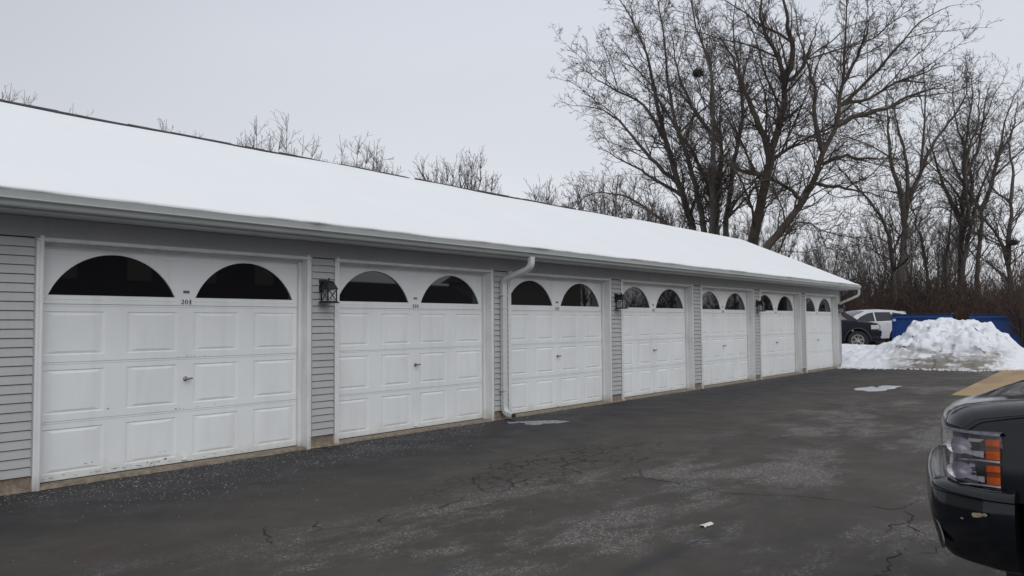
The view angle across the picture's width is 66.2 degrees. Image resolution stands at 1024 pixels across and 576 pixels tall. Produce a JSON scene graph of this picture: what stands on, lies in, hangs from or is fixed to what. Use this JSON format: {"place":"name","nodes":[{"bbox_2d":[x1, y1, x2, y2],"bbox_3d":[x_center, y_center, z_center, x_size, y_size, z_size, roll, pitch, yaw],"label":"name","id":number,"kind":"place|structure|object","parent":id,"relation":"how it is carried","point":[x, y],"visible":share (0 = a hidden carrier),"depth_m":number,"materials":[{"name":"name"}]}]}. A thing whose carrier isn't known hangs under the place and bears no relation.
{"place":"outdoors","nodes":[
{"label":"outdoors","id":0,"kind":"place"},
{"bbox_2d":[0,368,1005,575],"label":"asphalt lot","id":1,"kind":"structure","parent":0,"point":[830,444],"depth_m":6.47,"materials":[{"name":"grey asphalt"}]},
{"bbox_2d":[0,370,884,563],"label":"salt grains","id":2,"kind":"object","parent":1,"relation":"on","point":[307,465],"visible":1,"depth_m":7.71,"materials":[{"name":"grey"}]},
{"bbox_2d":[507,420,568,424],"bbox_3d":[0.431,1.978,11.556,0.924,0.003,0.483,1,-3,-23],"label":"ice patch","id":3,"kind":"object","parent":1,"relation":"on","point":[539,422],"visible":1,"depth_m":11.55,"materials":[{"name":"white ice"}]},
{"bbox_2d":[263,425,939,575],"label":"asphalt cracks","id":4,"kind":"object","parent":1,"relation":"on","point":[649,479],"visible":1,"depth_m":6.42,"materials":[{"name":"black asphalt"}]},
{"bbox_2d":[700,522,712,527],"bbox_3d":[1.395,1.695,5.633,0.065,0.012,0.144,-3,-3,39],"label":"paper scrap","id":5,"kind":"object","parent":1,"relation":"on","point":[707,524],"visible":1,"depth_m":5.63,"materials":[{"name":"white paper"}]},
{"bbox_2d":[854,385,900,390],"bbox_3d":[7.896,2.170,17.039,0.700,0.011,1.860,-3,-3,39],"label":"snow remnant","id":6,"kind":"object","parent":1,"relation":"on","point":[880,388],"visible":1,"depth_m":16.88,"materials":[{"name":"white snow"}]},
{"bbox_2d":[831,367,1023,371],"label":"snow crumbs","id":7,"kind":"object","parent":1,"relation":"on","point":[924,369],"visible":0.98,"depth_m":23.23,"materials":[{"name":"white snow"}]},
{"bbox_2d":[840,317,1023,370],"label":"snow pile","id":8,"kind":"object","parent":1,"relation":"on","point":[941,343],"visible":0.71,"depth_m":24.32,"materials":[{"name":"white snow"}]},
{"bbox_2d":[926,380,1023,575],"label":"black suv","id":9,"kind":"object","parent":1,"relation":"on","point":[975,474],"visible":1,"depth_m":2.91,"materials":[{"name":"paint"}]},
{"bbox_2d":[0,0,1023,304],"label":"sky","id":10,"kind":"structure","parent":0,"point":[435,78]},
{"bbox_2d":[868,341,887,344],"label":"asphalt lot","id":11,"kind":"structure","parent":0,"point":[877,343],"depth_m":37.74,"materials":[{"name":"grey asphalt"}]},
{"bbox_2d":[841,313,881,344],"bbox_3d":[11.649,1.490,30.130,4.534,1.744,2.100,-1,-3,12],"label":"dark suv","id":12,"kind":"object","parent":11,"relation":"on","point":[864,332],"visible":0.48,"depth_m":28.98,"materials":[{"name":"paint"}]},
{"bbox_2d":[846,309,905,342],"bbox_3d":[16.362,1.827,37.165,4.715,1.644,1.870,0,-3,-14],"label":"white crossover","id":13,"kind":"object","parent":11,"relation":"on","point":[882,318],"visible":0.15,"depth_m":36.52,"materials":[{"name":"paint"}]},
{"bbox_2d":[857,312,874,320],"bbox_3d":[16.287,1.337,36.346,1.070,0.425,0.147,0,-3,-14],"label":"window","id":14,"kind":"structure","parent":13,"relation":"in","point":[869,316],"depth_m":36.38,"materials":[{"name":"black glass"}]},
{"bbox_2d":[874,312,891,320],"bbox_3d":[17.330,1.339,36.607,0.920,0.430,0.148,0,-3,-14],"label":"window","id":15,"kind":"structure","parent":13,"relation":"in","point":[880,316],"depth_m":36.60,"materials":[{"name":"black glass"}]},
{"bbox_2d":[890,313,956,339],"bbox_3d":[16.041,1.616,30.517,2.260,1.220,1.300,-3,-3,41],"label":"dumpster","id":16,"kind":"object","parent":11,"relation":"on","point":[901,323],"visible":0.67,"depth_m":30.45,"materials":[{"name":"blue metal"}]},
{"bbox_2d":[968,314,1021,346],"bbox_3d":[18.122,1.544,28.938,2.220,1.190,1.300,-2,-3,36],"label":"dumpster","id":17,"kind":"object","parent":11,"relation":"on","point":[996,320],"visible":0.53,"depth_m":28.55,"materials":[{"name":"blue metal"}]},
{"bbox_2d":[952,370,1023,395],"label":"concrete slab","id":18,"kind":"structure","parent":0,"point":[1001,378],"depth_m":18.26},
{"bbox_3d":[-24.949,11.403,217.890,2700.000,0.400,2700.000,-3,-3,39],"label":"ground","id":19,"kind":"structure","parent":0,"visible":0},
{"bbox_2d":[2,82,20,101],"bbox_3d":[-21.798,-2.820,33.584,2.197,11.934,1.863,1,-3,-36],"label":"young tree","id":20,"kind":"object","parent":19,"relation":"on","point":[8,98],"visible":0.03,"depth_m":33.62,"materials":[{"name":"grey plant"}]},
{"bbox_2d":[22,90,36,104],"bbox_3d":[-20.600,-2.740,33.578,1.858,11.755,2.177,1,-3,-36],"label":"young tree","id":21,"kind":"object","parent":19,"relation":"on","point":[27,99],"visible":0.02,"depth_m":34.06,"materials":[{"name":"grey plant"}]},
{"bbox_2d":[158,118,173,131],"bbox_3d":[-15.180,-2.169,33.792,2.165,10.557,3.002,-3,-3,39],"label":"young tree","id":22,"kind":"object","parent":19,"relation":"on","point":[164,126],"visible":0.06,"depth_m":34.32,"materials":[{"name":"plant"}]},
{"bbox_2d":[230,116,269,149],"bbox_3d":[-11.251,-2.124,34.027,2.994,10.431,3.205,-2,-3,28],"label":"young tree","id":23,"kind":"object","parent":19,"relation":"on","point":[250,139],"visible":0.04,"depth_m":33.96,"materials":[{"name":"plant"}]},
{"bbox_2d":[262,110,327,160],"bbox_3d":[-9.244,-2.329,33.699,2.734,10.780,2.876,0,-3,1],"label":"young tree","id":24,"kind":"object","parent":19,"relation":"on","point":[280,142],"visible":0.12,"depth_m":33.66,"materials":[{"name":"grey plant"}]},
{"bbox_2d":[334,134,388,170],"bbox_3d":[-7.244,-1.829,33.501,3.480,9.736,3.110,-3,-3,39],"label":"young tree","id":25,"kind":"object","parent":19,"relation":"on","point":[360,152],"visible":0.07,"depth_m":33.72,"materials":[{"name":"grey plant"}]},
{"bbox_2d":[348,145,402,174],"bbox_3d":[-6.027,-1.444,34.220,4.262,9.015,3.117,-3,-3,39],"label":"young tree","id":26,"kind":"object","parent":19,"relation":"on","point":[377,165],"visible":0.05,"depth_m":33.16,"materials":[{"name":"grey plant"}]},
{"bbox_2d":[0,99,860,495],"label":"garage building","id":27,"kind":"structure","parent":19,"relation":"on","point":[136,339],"depth_m":9.33,"materials":[{"name":"plastic"}]},
{"bbox_2d":[40,246,296,483],"bbox_3d":[-3.435,0.728,8.271,0.114,2.207,2.823,-3,-3,39],"label":"garage door","id":28,"kind":"structure","parent":27,"relation":"in","point":[129,383],"depth_m":8.08,"materials":[{"name":"white paint"}]},
{"bbox_2d":[318,278,339,302],"bbox_3d":[-2.203,0.029,9.418,0.203,0.305,0.176,-3,-3,39],"label":"wall lantern","id":29,"kind":"object","parent":27,"relation":"attached to","point":[327,286],"depth_m":9.39,"materials":[{"name":"black metal"}]},
{"bbox_2d":[339,265,482,439],"bbox_3d":[-1.329,0.829,10.832,0.114,2.207,2.823,-3,-3,39],"label":"garage door","id":30,"kind":"structure","parent":27,"relation":"in","point":[418,363],"depth_m":10.72,"materials":[{"name":"white paint"}]},
{"bbox_2d":[0,102,858,284],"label":"roof snow","id":31,"kind":"structure","parent":27,"relation":"on","point":[41,151],"depth_m":10.48,"materials":[{"name":"white snow"}]},
{"bbox_2d":[511,277,602,413],"bbox_3d":[0.778,0.931,13.394,0.114,2.207,2.823,-3,-3,39],"label":"garage door","id":32,"kind":"structure","parent":27,"relation":"in","point":[557,348],"depth_m":13.35,"materials":[{"name":"white paint"}]},
{"bbox_2d":[614,292,627,308],"bbox_3d":[2.014,0.232,14.548,0.203,0.305,0.176,-3,-3,39],"label":"wall lantern","id":33,"kind":"object","parent":27,"relation":"attached to","point":[620,297],"depth_m":14.52,"materials":[{"name":"black metal"}]},
{"bbox_2d":[623,284,685,397],"bbox_3d":[2.884,1.032,15.956,0.114,2.207,2.823,-3,-3,39],"label":"garage door","id":34,"kind":"structure","parent":27,"relation":"in","point":[654,335],"depth_m":15.96,"materials":[{"name":"white paint"}]},
{"bbox_2d":[702,289,747,385],"bbox_3d":[4.990,1.134,18.518,0.114,2.207,2.823,-3,-3,39],"label":"garage door","id":35,"kind":"structure","parent":27,"relation":"in","point":[725,346],"depth_m":18.57,"materials":[{"name":"white paint"}]},
{"bbox_2d":[756,300,764,311],"bbox_3d":[6.227,0.435,19.672,0.203,0.305,0.176,-3,-3,39],"label":"wall lantern","id":36,"kind":"object","parent":27,"relation":"attached to","point":[759,303],"depth_m":19.64,"materials":[{"name":"black metal"}]},
{"bbox_2d":[761,293,795,376],"bbox_3d":[7.096,1.235,21.080,0.114,2.207,2.823,-3,-3,39],"label":"garage door","id":37,"kind":"structure","parent":27,"relation":"in","point":[778,325],"depth_m":21.19,"materials":[{"name":"white paint"}]},
{"bbox_2d":[806,296,832,370],"bbox_3d":[9.202,1.337,23.642,0.114,2.207,2.823,-3,-3,39],"label":"garage door","id":38,"kind":"structure","parent":27,"relation":"in","point":[819,327],"depth_m":23.78,"materials":[{"name":"white paint"}]},
{"bbox_2d":[838,304,845,312],"bbox_3d":[10.377,0.635,24.720,0.203,0.305,0.176,-3,-3,39],"label":"wall lantern","id":39,"kind":"object","parent":27,"relation":"attached to","point":[842,306],"depth_m":24.69,"materials":[{"name":"black metal"}]},
{"bbox_2d":[409,145,508,194],"bbox_3d":[-2.367,-1.440,34.125,5.781,8.946,5.885,-3,-3,39],"label":"tall shrub","id":40,"kind":"object","parent":19,"relation":"on","point":[466,176],"visible":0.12,"depth_m":32.90,"materials":[{"name":"brown plant"}]},
{"bbox_2d":[525,176,562,204],"bbox_3d":[1.633,-0.994,33.995,2.381,7.985,2.451,0,-3,-8],"label":"tall shrub","id":41,"kind":"object","parent":19,"relation":"on","point":[545,198],"visible":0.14,"depth_m":34.26,"materials":[{"name":"grey plant"}]},
{"bbox_2d":[561,168,665,220],"bbox_3d":[4.248,-1.115,33.901,4.733,8.180,4.504,-3,-3,39],"label":"tall shrub","id":42,"kind":"object","parent":19,"relation":"on","point":[613,211],"visible":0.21,"depth_m":33.81,"materials":[{"name":"brown plant"}]},
{"bbox_2d":[605,190,689,227],"bbox_3d":[5.627,-0.800,36.109,4.430,7.732,4.800,0,-3,-12],"label":"tall shrub","id":43,"kind":"object","parent":19,"relation":"on","point":[661,214],"visible":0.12,"depth_m":35.87,"materials":[{"name":"brown plant"}]},
{"bbox_2d":[625,192,679,223],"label":"distant tree","id":44,"kind":"object","parent":19,"relation":"on","point":[657,209],"visible":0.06,"depth_m":66.87,"materials":[{"name":"brown plant"}]},
{"bbox_2d":[547,0,771,234],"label":"bare tree","id":45,"kind":"object","parent":19,"relation":"on","point":[711,187],"visible":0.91,"depth_m":43.09,"materials":[{"name":"brown plant"}]},
{"bbox_2d":[691,68,703,77],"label":"bird nest","id":46,"kind":"object","parent":45,"relation":"in","point":[700,72],"visible":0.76,"depth_m":42.90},
{"bbox_2d":[659,206,732,235],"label":"distant tree","id":47,"kind":"object","parent":19,"relation":"on","point":[695,222],"visible":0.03,"depth_m":63.16,"materials":[{"name":"brown plant"}]},
{"bbox_2d":[633,0,821,236],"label":"bare tree","id":48,"kind":"object","parent":19,"relation":"on","point":[726,226],"visible":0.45,"depth_m":47.04,"materials":[{"name":"brown plant"}]},
{"bbox_2d":[722,215,749,240],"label":"distant tree","id":49,"kind":"object","parent":19,"relation":"on","point":[738,235],"visible":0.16,"depth_m":64.49,"materials":[{"name":"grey plant"}]},
{"bbox_2d":[719,207,782,250],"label":"distant tree","id":50,"kind":"object","parent":19,"relation":"on","point":[748,221],"visible":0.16,"depth_m":68.04,"materials":[{"name":"brown plant"}]},
{"bbox_2d":[760,209,807,257],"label":"distant tree","id":51,"kind":"object","parent":19,"relation":"on","point":[785,250],"visible":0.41,"depth_m":61.72,"materials":[{"name":"brown plant"}]},
{"bbox_2d":[661,0,929,245],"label":"bare tree","id":52,"kind":"object","parent":19,"relation":"on","point":[784,77],"visible":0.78,"depth_m":40.08,"materials":[{"name":"brown plant"}]},
{"bbox_2d":[777,236,823,266],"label":"distant tree","id":53,"kind":"object","parent":19,"relation":"on","point":[804,250],"visible":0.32,"depth_m":64.40,"materials":[{"name":"brown plant"}]},
{"bbox_2d":[801,245,841,275],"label":"distant tree","id":54,"kind":"object","parent":19,"relation":"on","point":[807,261],"visible":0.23,"depth_m":62.89,"materials":[{"name":"brown plant"}]},
{"bbox_2d":[806,249,840,274],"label":"distant tree","id":55,"kind":"object","parent":19,"relation":"on","point":[826,260],"visible":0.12,"depth_m":74.33,"materials":[{"name":"brown plant"}]},
{"bbox_2d":[801,222,850,276],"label":"distant tree","id":56,"kind":"object","parent":19,"relation":"on","point":[819,245],"visible":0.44,"depth_m":69.87,"materials":[{"name":"brown plant"}]},
{"bbox_2d":[680,0,1003,272],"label":"bare tree","id":57,"kind":"object","parent":19,"relation":"on","point":[788,223],"visible":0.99,"depth_m":38.21,"materials":[{"name":"brown plant"}]},
{"bbox_2d":[823,246,875,282],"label":"distant tree","id":58,"kind":"object","parent":19,"relation":"on","point":[832,263],"visible":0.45,"depth_m":67.10,"materials":[{"name":"brown plant"}]},
{"bbox_2d":[833,240,869,280],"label":"distant tree","id":59,"kind":"object","parent":19,"relation":"on","point":[862,264],"visible":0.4,"depth_m":68.52,"materials":[{"name":"brown plant"}]},
{"bbox_2d":[838,217,886,295],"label":"distant tree","id":60,"kind":"object","parent":19,"relation":"on","point":[860,249],"visible":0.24,"depth_m":70.12,"materials":[{"name":"brown plant"}]},
{"bbox_2d":[816,138,932,310],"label":"bare tree","id":61,"kind":"object","parent":19,"relation":"on","point":[893,260],"visible":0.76,"depth_m":43.51,"materials":[{"name":"brown plant"}]},
{"bbox_2d":[860,247,896,295],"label":"distant tree","id":62,"kind":"object","parent":19,"relation":"on","point":[876,268],"visible":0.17,"depth_m":64.45,"materials":[{"name":"brown plant"}]},
{"bbox_2d":[857,202,932,283],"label":"distant tree","id":63,"kind":"object","parent":19,"relation":"on","point":[877,245],"visible":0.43,"depth_m":61.69,"materials":[{"name":"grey plant"}]},
{"bbox_2d":[779,247,1013,308],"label":"woodland floor","id":64,"kind":"structure","parent":19,"relation":"on","point":[906,274],"depth_m":55.73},
{"bbox_2d":[776,236,1023,341],"bbox_3d":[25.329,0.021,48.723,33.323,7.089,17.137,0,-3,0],"label":"undergrowth","id":65,"kind":"object","parent":19,"relation":"on","point":[920,288],"visible":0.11,"depth_m":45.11,"materials":[{"name":"brown plant"}]},
{"bbox_2d":[876,209,942,289],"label":"distant tree","id":66,"kind":"object","parent":19,"relation":"on","point":[914,249],"visible":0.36,"depth_m":60.77,"materials":[{"name":"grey plant"}]},
{"bbox_2d":[826,38,999,299],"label":"bare tree","id":67,"kind":"object","parent":19,"relation":"on","point":[906,178],"visible":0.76,"depth_m":47.84,"materials":[{"name":"brown plant"}]},
{"bbox_2d":[896,249,931,285],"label":"distant tree","id":68,"kind":"object","parent":19,"relation":"on","point":[915,267],"visible":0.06,"depth_m":74.31,"materials":[{"name":"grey plant"}]},
{"bbox_2d":[887,156,958,290],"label":"bare tree","id":69,"kind":"object","parent":19,"relation":"on","point":[924,257],"visible":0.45,"depth_m":52.19,"materials":[{"name":"brown plant"}]},
{"bbox_2d":[896,215,958,285],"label":"distant tree","id":70,"kind":"object","parent":19,"relation":"on","point":[949,259],"visible":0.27,"depth_m":62.26,"materials":[{"name":"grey plant"}]},
{"bbox_2d":[925,211,973,283],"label":"distant tree","id":71,"kind":"object","parent":19,"relation":"on","point":[949,249],"visible":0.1,"depth_m":68.64,"materials":[{"name":"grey plant"}]},
{"bbox_2d":[902,51,1023,294],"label":"bare tree","id":72,"kind":"object","parent":19,"relation":"on","point":[953,207],"visible":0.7,"depth_m":49.01,"materials":[{"name":"brown plant"}]},
{"bbox_2d":[927,213,1002,286],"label":"distant tree","id":73,"kind":"object","parent":19,"relation":"on","point":[972,251],"visible":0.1,"depth_m":70.24,"materials":[{"name":"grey plant"}]},
{"bbox_2d":[913,64,1023,312],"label":"bare tree","id":74,"kind":"object","parent":19,"relation":"on","point":[1005,145],"visible":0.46,"depth_m":52.17,"materials":[{"name":"brown plant"}]},
{"bbox_2d":[916,53,1023,302],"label":"bare tree","id":75,"kind":"object","parent":19,"relation":"on","point":[965,252],"visible":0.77,"depth_m":48.43,"materials":[{"name":"brown plant"}]},
{"bbox_2d":[933,98,1023,293],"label":"bare tree","id":76,"kind":"object","parent":19,"relation":"on","point":[1007,249],"visible":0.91,"depth_m":47.47,"materials":[{"name":"brown plant"}]},
{"bbox_2d":[1008,238,1019,245],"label":"bird nest","id":77,"kind":"object","parent":76,"relation":"in","point":[1013,241],"visible":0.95,"depth_m":46.89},
{"bbox_2d":[973,244,1023,347],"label":"bare bush","id":78,"kind":"object","parent":19,"relation":"on","point":[1017,321],"visible":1,"depth_m":27.29,"materials":[{"name":"brown plant"}]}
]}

